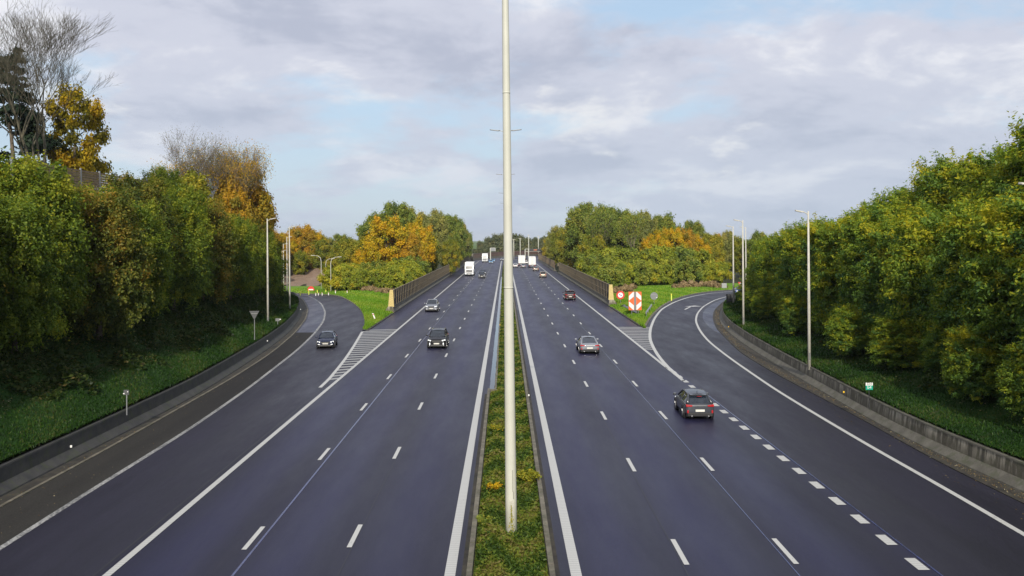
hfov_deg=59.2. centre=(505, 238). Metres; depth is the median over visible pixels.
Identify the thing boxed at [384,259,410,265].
shrub
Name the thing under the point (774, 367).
gutter
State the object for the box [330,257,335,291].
street lamp
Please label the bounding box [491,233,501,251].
distant tree
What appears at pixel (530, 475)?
broad weed
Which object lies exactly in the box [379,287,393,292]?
dry weeds
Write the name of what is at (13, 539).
shoulder line
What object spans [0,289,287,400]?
brambles
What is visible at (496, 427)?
broad weed
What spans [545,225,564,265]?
broadleaf tree
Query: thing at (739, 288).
locust bush
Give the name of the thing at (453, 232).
broadleaf tree
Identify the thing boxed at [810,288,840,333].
locust bush
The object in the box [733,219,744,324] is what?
lamp post
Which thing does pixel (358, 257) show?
maple tree
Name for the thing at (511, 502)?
access door
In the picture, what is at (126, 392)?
road sign
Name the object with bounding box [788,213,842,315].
locust tree
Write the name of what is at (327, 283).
shrub
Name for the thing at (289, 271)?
lamp post
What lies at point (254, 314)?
road sign
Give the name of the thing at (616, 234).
broadleaf tree
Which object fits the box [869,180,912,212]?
locust tree
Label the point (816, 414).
ramp lines
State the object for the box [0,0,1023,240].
sky
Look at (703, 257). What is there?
shrub
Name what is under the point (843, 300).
locust bush
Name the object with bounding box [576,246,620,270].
shrub
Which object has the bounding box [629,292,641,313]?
warning board
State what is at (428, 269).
shrub
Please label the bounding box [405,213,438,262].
maple tree
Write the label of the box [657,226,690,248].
maple tree
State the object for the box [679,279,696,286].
dry weeds
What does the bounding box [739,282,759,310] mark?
locust bush
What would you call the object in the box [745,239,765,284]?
locust tree
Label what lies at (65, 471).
kerb
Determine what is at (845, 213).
locust tree
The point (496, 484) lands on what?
yellow weed
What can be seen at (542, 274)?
suv car
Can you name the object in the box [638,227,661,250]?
maple tree
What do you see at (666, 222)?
broadleaf tree
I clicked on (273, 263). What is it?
ivy clad tree
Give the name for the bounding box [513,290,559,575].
median kerb
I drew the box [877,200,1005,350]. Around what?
locust tree
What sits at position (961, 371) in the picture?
locust bush
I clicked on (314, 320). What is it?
wet surface
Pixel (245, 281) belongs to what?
ivy clad tree
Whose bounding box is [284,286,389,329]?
grass gore
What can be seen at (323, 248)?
broadleaf tree
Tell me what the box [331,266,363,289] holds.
shrub
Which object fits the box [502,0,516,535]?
lamp post
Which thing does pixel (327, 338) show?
hatchback
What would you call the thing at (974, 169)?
locust tree
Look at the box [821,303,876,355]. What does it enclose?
locust bush
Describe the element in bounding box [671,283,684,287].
dry weeds
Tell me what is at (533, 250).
overhead sign
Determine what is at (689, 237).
beech tree
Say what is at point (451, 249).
broadleaf tree
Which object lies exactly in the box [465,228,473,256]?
broadleaf tree
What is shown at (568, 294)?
suv car
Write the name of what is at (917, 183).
locust tree
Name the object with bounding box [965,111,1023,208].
locust tree
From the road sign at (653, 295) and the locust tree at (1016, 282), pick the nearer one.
the locust tree at (1016, 282)
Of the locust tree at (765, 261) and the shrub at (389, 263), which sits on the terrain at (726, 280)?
the locust tree at (765, 261)
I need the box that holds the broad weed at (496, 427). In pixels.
[489,424,502,431]
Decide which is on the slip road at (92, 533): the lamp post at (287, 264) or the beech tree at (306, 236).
the lamp post at (287, 264)
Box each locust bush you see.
[735,277,752,302]
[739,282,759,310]
[749,286,777,318]
[769,280,783,316]
[773,287,797,319]
[779,293,815,335]
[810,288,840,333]
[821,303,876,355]
[825,296,865,334]
[865,314,926,370]
[914,321,962,373]
[938,320,1020,403]
[994,343,1023,422]
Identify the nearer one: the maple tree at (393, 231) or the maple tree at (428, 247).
the maple tree at (393, 231)
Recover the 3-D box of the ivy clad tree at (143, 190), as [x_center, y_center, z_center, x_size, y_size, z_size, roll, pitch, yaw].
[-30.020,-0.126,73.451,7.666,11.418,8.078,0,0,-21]
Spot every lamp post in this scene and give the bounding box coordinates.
[267,218,275,320]
[286,236,291,290]
[289,226,296,307]
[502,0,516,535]
[726,225,733,302]
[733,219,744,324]
[741,227,746,275]
[795,210,810,369]
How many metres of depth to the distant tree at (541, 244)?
558.59 m
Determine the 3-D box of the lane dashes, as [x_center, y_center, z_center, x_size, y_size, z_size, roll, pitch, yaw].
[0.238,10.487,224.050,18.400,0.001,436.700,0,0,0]
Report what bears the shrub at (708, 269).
on the terrain at (726, 280)
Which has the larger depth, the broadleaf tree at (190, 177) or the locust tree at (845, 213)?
the broadleaf tree at (190, 177)
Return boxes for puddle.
[490,277,501,388]
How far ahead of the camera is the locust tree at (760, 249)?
102.72 m
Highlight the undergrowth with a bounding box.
[473,265,548,575]
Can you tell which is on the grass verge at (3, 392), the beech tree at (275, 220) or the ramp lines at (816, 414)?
the beech tree at (275, 220)
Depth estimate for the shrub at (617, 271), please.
183.67 m
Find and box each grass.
[284,285,735,328]
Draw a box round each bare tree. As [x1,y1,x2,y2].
[0,0,117,166]
[146,138,275,199]
[160,123,263,195]
[177,153,250,197]
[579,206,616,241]
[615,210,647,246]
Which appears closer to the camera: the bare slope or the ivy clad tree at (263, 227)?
the ivy clad tree at (263, 227)
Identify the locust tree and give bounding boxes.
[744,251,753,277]
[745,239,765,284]
[750,235,775,284]
[754,230,783,292]
[766,227,791,290]
[772,217,829,296]
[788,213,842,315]
[802,210,864,313]
[827,194,935,316]
[843,208,857,218]
[847,209,935,332]
[848,199,886,216]
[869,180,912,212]
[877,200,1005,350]
[893,167,929,213]
[910,146,999,215]
[913,193,1022,346]
[937,137,1017,213]
[949,179,1023,364]
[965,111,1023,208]
[1008,248,1023,355]
[1014,176,1023,197]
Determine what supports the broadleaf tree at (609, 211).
on the terrain at (726, 280)
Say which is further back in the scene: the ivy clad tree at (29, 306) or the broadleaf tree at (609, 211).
the broadleaf tree at (609, 211)
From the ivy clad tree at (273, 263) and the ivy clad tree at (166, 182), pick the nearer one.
the ivy clad tree at (166, 182)
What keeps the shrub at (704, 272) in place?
on the terrain at (726, 280)
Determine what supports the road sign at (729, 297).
on the grass verge at (973, 415)
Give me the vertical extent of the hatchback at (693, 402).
1.614 m
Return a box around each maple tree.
[29,80,113,189]
[280,232,298,264]
[305,229,330,253]
[352,247,367,264]
[358,213,408,262]
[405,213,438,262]
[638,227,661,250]
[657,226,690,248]
[695,232,711,257]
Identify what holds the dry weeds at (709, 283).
on the grass gore at (729, 284)
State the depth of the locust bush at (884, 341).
56.55 m
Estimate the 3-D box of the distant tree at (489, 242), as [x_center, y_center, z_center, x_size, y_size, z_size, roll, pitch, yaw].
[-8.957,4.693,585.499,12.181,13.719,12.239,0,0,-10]
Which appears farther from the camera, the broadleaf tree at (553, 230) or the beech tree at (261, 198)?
the broadleaf tree at (553, 230)
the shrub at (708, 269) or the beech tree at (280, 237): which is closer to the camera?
the shrub at (708, 269)
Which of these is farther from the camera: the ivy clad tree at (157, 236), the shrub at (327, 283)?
the shrub at (327, 283)
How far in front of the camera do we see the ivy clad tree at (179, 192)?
83.67 m
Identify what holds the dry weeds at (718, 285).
on the grass gore at (729, 284)
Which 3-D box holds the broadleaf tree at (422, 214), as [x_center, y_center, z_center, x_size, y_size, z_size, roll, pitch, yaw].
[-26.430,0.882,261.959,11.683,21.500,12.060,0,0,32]
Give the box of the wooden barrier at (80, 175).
[10,156,147,191]
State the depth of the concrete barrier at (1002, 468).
47.89 m
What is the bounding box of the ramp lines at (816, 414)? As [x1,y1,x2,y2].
[318,291,1023,535]
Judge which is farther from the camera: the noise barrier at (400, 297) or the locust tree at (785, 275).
the noise barrier at (400, 297)
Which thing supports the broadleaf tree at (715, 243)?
on the terrain at (726, 280)
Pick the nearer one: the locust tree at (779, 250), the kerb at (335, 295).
the locust tree at (779, 250)
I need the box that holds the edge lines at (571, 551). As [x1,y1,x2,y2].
[102,258,683,575]
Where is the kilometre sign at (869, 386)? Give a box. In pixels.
[866,383,872,409]
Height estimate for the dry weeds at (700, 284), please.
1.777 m
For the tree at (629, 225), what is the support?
on the terrain at (726, 280)
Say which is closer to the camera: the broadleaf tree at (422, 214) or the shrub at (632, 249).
the shrub at (632, 249)
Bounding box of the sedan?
[575,336,599,352]
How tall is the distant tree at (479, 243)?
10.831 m
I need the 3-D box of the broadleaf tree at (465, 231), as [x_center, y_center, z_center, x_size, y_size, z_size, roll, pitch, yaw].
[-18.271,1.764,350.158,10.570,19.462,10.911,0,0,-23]
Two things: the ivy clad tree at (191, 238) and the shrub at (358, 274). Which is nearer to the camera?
the ivy clad tree at (191, 238)
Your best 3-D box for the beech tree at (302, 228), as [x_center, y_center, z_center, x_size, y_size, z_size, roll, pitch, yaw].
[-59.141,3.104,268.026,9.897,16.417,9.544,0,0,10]
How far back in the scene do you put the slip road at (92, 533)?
41.12 m
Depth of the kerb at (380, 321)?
114.68 m
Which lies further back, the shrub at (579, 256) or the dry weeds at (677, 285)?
the shrub at (579, 256)
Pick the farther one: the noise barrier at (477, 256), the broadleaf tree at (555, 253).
the noise barrier at (477, 256)
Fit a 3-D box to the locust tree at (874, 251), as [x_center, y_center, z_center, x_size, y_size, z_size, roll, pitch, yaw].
[27.840,2.748,62.377,7.590,9.706,7.971,0,0,37]
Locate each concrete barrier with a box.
[0,291,301,496]
[719,292,1023,492]
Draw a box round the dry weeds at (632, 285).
[622,283,636,288]
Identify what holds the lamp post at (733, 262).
on the grass verge at (973, 415)
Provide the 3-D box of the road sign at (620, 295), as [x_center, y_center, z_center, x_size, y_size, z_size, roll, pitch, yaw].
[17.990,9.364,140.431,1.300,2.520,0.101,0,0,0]
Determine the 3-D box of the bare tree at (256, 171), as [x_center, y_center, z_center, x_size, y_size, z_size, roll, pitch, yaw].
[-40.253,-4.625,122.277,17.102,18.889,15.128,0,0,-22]
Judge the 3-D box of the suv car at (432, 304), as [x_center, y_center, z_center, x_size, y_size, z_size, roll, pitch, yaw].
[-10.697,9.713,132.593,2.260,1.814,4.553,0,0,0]
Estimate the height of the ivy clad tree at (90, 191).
10.190 m
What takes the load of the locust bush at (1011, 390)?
on the grass verge at (973, 415)
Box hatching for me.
[330,327,652,379]
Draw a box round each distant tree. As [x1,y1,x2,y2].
[474,240,484,252]
[482,236,499,252]
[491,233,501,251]
[498,232,519,251]
[516,237,531,250]
[531,235,544,248]
[539,237,545,251]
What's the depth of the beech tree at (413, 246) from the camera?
203.40 m
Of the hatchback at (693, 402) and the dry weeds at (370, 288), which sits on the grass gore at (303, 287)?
the dry weeds at (370, 288)
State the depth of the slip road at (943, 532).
42.09 m
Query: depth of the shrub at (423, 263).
199.72 m
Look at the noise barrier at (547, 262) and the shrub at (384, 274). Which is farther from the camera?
the noise barrier at (547, 262)
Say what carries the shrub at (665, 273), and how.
on the grass gore at (729, 284)
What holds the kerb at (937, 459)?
on the slip road at (943, 532)
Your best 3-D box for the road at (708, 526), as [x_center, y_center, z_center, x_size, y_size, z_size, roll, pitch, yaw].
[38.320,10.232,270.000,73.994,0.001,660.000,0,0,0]
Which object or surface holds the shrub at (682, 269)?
on the terrain at (726, 280)
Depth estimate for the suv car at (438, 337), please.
87.08 m
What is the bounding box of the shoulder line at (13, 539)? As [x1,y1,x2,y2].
[0,294,325,549]
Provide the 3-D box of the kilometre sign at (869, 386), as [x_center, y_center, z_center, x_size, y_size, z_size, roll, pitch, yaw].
[20.593,8.887,50.949,0.400,1.538,0.088,0,0,0]
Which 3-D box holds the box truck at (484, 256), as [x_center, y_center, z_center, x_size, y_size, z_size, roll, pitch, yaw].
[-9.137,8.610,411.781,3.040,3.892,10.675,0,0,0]
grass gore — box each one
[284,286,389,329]
[583,283,738,325]
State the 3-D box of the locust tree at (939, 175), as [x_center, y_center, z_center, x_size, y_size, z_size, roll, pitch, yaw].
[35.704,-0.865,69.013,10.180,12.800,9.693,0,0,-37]
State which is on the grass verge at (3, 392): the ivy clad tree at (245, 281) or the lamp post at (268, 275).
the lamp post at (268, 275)
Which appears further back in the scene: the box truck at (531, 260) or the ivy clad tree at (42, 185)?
the box truck at (531, 260)
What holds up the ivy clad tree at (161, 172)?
on the terrain at (726, 280)
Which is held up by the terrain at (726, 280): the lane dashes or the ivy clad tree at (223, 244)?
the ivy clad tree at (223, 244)
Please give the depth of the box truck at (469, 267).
256.28 m
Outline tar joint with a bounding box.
[231,275,942,575]
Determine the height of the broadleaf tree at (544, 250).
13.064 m
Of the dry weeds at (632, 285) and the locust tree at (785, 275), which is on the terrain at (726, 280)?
the locust tree at (785, 275)
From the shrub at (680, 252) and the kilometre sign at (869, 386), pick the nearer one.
the kilometre sign at (869, 386)
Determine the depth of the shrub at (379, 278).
185.96 m
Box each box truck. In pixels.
[464,261,474,275]
[481,253,487,261]
[517,255,524,265]
[527,256,535,267]
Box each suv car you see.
[424,299,439,311]
[426,327,448,347]
[478,272,485,277]
[539,271,546,277]
[563,290,575,299]
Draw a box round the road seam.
[93,286,688,575]
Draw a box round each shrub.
[316,264,353,290]
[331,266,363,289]
[337,262,360,269]
[346,269,370,289]
[358,259,385,270]
[360,268,378,285]
[367,266,389,287]
[376,266,402,288]
[382,264,413,287]
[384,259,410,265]
[392,253,426,274]
[392,260,425,280]
[394,267,423,284]
[417,261,431,273]
[575,249,589,271]
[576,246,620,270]
[580,250,619,273]
[587,256,627,287]
[587,263,615,283]
[601,246,641,260]
[616,259,638,285]
[624,257,652,285]
[627,245,656,263]
[633,259,659,283]
[637,243,677,264]
[649,264,674,284]
[656,259,684,283]
[667,243,697,261]
[667,254,703,283]
[677,248,714,265]
[684,264,707,281]
[697,265,715,282]
[706,260,734,282]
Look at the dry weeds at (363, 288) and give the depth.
179.86 m
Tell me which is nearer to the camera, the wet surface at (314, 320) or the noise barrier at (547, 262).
the wet surface at (314, 320)
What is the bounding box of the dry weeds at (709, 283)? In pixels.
[703,280,715,286]
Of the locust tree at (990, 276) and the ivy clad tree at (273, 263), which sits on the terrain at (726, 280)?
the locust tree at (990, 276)
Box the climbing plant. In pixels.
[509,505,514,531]
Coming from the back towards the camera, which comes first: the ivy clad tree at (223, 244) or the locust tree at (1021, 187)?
the ivy clad tree at (223, 244)
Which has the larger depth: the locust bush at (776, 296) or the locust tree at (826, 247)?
the locust bush at (776, 296)
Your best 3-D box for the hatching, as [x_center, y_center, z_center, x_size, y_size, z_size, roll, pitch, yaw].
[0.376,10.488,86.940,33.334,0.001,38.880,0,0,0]
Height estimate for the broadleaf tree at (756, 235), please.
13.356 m
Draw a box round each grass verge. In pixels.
[0,294,280,460]
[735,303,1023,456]
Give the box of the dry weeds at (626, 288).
[618,286,633,291]
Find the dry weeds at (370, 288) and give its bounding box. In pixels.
[367,286,377,290]
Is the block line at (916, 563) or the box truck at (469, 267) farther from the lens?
the box truck at (469, 267)
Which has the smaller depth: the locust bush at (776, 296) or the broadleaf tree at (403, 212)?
the locust bush at (776, 296)
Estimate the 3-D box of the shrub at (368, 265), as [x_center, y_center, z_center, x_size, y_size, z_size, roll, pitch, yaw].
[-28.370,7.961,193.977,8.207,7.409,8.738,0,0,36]
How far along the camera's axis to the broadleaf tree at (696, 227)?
253.58 m
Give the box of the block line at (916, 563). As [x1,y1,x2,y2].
[666,367,929,569]
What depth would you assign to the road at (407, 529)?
40.07 m
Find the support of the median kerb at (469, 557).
on the road at (407, 529)
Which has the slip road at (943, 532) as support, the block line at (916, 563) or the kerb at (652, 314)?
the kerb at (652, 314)
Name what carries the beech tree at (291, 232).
on the terrain at (726, 280)
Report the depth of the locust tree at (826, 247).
73.11 m
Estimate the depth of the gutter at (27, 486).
48.25 m
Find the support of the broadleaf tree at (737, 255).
on the terrain at (726, 280)
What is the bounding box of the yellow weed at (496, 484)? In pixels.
[485,482,502,489]
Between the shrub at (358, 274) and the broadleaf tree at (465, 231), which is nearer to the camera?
the shrub at (358, 274)
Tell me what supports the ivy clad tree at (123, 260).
on the terrain at (726, 280)
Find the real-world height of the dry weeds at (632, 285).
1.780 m
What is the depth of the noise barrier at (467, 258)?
351.82 m
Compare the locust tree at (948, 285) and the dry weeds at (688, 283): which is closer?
the locust tree at (948, 285)
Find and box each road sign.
[123,390,128,414]
[249,311,258,339]
[616,291,624,303]
[650,292,657,299]
[726,294,734,302]
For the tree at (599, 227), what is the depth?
234.62 m
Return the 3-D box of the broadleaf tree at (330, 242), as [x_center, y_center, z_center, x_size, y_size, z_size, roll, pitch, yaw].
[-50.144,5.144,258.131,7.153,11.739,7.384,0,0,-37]
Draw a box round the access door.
[510,501,513,516]
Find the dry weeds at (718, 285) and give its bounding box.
[713,282,727,287]
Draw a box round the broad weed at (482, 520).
[476,514,494,526]
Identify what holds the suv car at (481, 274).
on the road at (407, 529)
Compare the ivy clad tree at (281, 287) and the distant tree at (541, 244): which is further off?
the distant tree at (541, 244)
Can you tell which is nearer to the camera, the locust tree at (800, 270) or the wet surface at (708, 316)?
the locust tree at (800, 270)
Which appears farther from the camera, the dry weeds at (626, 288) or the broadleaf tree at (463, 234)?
the broadleaf tree at (463, 234)
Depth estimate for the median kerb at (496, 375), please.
76.21 m
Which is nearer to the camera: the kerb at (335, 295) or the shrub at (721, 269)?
the kerb at (335, 295)
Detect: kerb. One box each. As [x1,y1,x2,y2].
[0,297,307,507]
[296,293,364,329]
[367,313,393,329]
[461,388,489,575]
[490,261,503,392]
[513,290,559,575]
[610,307,639,325]
[645,290,725,325]
[713,301,1023,503]
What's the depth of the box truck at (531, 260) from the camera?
326.22 m
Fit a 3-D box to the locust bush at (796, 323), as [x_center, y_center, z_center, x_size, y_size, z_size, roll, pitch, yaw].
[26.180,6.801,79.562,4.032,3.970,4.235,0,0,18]
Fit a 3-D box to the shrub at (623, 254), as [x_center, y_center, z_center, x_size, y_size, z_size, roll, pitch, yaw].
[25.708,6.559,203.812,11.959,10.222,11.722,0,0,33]
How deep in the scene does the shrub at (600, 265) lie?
185.09 m
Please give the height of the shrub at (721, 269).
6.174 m
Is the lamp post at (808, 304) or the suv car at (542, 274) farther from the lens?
the suv car at (542, 274)
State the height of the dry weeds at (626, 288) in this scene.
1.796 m
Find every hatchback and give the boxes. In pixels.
[315,331,337,347]
[673,389,713,417]
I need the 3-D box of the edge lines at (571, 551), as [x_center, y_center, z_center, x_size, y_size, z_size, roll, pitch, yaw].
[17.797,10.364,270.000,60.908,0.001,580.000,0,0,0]
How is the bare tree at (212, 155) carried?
on the terrain at (726, 280)
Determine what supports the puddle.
on the road at (407, 529)
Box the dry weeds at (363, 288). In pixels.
[361,285,372,290]
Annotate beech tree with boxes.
[212,157,275,231]
[212,186,258,231]
[246,187,280,238]
[274,229,291,272]
[283,227,301,246]
[290,224,318,268]
[301,223,316,232]
[396,230,427,262]
[674,227,699,251]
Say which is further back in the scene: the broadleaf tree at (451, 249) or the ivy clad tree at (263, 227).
the broadleaf tree at (451, 249)
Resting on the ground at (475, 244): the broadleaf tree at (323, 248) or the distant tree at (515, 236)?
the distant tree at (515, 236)
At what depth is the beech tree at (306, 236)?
244.53 m
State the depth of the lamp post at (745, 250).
147.33 m
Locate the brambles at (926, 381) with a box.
[741,304,974,400]
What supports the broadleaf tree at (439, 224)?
on the terrain at (726, 280)
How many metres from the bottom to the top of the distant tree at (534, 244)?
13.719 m
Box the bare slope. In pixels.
[282,267,324,285]
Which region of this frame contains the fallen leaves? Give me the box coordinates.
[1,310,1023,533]
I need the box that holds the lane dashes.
[241,270,798,564]
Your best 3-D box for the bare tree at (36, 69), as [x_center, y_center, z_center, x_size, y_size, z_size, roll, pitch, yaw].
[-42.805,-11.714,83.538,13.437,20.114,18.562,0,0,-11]
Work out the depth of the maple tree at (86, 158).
95.17 m
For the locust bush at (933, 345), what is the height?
3.639 m
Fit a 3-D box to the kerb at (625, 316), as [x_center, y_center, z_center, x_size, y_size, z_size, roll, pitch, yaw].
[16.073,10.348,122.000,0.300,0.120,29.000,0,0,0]
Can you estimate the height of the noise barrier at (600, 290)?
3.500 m
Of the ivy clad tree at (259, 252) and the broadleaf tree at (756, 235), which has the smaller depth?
the ivy clad tree at (259, 252)
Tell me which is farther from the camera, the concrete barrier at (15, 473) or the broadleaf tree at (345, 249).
the broadleaf tree at (345, 249)
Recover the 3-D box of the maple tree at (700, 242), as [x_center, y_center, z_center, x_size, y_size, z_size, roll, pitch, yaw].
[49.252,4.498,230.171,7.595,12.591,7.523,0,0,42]
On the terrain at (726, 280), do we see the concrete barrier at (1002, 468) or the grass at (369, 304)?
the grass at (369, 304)
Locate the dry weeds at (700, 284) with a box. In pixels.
[690,281,704,286]
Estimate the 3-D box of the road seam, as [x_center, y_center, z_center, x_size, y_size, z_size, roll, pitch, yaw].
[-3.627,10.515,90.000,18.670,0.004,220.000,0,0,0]
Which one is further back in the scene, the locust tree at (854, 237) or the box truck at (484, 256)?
the box truck at (484, 256)
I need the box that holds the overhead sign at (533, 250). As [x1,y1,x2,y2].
[525,249,539,257]
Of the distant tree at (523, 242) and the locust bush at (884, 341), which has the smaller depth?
the locust bush at (884, 341)
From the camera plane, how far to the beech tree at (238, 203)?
115.52 m
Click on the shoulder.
(35, 506)
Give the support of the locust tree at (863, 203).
on the terrain at (726, 280)
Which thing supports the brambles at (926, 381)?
on the terrain at (726, 280)
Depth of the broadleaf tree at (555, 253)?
310.48 m
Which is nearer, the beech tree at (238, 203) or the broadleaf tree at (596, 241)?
the beech tree at (238, 203)
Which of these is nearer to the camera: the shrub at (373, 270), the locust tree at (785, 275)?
the locust tree at (785, 275)
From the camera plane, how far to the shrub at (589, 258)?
200.78 m
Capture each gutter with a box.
[0,298,306,504]
[714,303,1023,499]
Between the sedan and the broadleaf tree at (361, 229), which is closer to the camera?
the sedan
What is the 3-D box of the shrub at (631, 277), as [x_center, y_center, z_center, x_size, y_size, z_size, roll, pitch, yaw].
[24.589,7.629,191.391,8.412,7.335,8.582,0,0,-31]
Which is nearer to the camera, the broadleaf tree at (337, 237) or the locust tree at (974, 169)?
the locust tree at (974, 169)
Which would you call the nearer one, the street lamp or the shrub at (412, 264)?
the street lamp
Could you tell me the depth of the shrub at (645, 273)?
191.84 m
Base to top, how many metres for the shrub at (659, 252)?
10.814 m
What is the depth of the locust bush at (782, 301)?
84.16 m
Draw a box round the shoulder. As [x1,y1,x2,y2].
[0,332,313,545]
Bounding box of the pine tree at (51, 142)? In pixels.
[0,46,72,173]
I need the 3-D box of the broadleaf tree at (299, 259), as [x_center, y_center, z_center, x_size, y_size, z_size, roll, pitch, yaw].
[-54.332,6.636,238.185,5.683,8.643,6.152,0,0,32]
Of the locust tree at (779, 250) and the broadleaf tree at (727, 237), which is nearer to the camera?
the locust tree at (779, 250)
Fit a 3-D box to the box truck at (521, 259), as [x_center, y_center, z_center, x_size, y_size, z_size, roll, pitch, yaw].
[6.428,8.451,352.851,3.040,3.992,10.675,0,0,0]
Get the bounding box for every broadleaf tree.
[181,165,220,210]
[288,248,308,274]
[307,238,332,269]
[324,237,336,267]
[330,238,361,267]
[331,233,352,266]
[354,210,379,247]
[370,201,415,259]
[409,205,431,234]
[425,208,448,269]
[428,238,439,271]
[439,239,463,274]
[440,214,463,266]
[446,213,469,261]
[460,224,471,257]
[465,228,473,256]
[541,237,552,259]
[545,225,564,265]
[549,226,566,264]
[556,224,580,269]
[564,202,594,265]
[577,231,609,258]
[582,203,624,247]
[603,208,638,248]
[623,209,658,251]
[652,210,681,242]
[681,219,706,237]
[699,232,726,262]
[721,229,738,271]
[730,237,746,276]
[744,228,766,267]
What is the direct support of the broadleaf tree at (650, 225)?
on the terrain at (726, 280)
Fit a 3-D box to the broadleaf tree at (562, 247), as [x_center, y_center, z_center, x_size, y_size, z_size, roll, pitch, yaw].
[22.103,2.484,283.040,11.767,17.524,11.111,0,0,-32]
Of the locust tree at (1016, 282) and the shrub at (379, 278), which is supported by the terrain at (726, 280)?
the locust tree at (1016, 282)
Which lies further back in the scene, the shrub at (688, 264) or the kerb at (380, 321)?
the shrub at (688, 264)
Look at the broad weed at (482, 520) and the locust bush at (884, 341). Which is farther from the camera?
the locust bush at (884, 341)
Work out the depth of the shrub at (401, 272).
184.83 m
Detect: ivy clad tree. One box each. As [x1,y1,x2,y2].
[0,148,101,318]
[0,188,80,353]
[58,180,163,343]
[73,177,139,301]
[97,169,185,298]
[122,193,181,323]
[137,163,187,200]
[144,174,174,189]
[152,182,221,298]
[166,197,213,314]
[188,195,243,304]
[222,210,262,298]
[241,218,269,292]
[254,229,283,296]
[257,220,278,275]
[272,237,288,296]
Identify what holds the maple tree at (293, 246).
on the terrain at (726, 280)
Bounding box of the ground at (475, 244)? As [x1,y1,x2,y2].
[471,239,748,387]
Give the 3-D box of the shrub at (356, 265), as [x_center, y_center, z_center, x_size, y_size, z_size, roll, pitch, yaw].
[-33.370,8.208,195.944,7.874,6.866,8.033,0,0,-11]
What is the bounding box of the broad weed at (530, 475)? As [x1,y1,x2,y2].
[516,469,541,485]
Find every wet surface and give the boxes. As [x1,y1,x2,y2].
[297,297,323,332]
[703,299,725,332]
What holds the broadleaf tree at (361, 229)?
on the terrain at (726, 280)
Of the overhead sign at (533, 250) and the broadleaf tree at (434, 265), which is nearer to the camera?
the broadleaf tree at (434, 265)
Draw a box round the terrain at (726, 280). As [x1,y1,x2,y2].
[0,253,1023,469]
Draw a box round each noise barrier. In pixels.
[385,264,449,312]
[453,256,470,272]
[474,250,541,259]
[538,254,555,270]
[558,263,616,305]
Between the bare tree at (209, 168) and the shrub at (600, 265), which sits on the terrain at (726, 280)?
the bare tree at (209, 168)
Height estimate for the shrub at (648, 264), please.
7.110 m
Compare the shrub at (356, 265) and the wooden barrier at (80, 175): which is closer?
the wooden barrier at (80, 175)
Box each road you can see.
[0,294,392,575]
[99,256,537,575]
[513,257,940,575]
[623,290,1023,575]
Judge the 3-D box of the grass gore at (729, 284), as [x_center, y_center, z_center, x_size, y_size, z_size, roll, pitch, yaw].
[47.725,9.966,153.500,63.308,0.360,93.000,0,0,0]
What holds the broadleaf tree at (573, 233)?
on the terrain at (726, 280)
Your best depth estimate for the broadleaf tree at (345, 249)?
222.35 m
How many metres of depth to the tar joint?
37.93 m

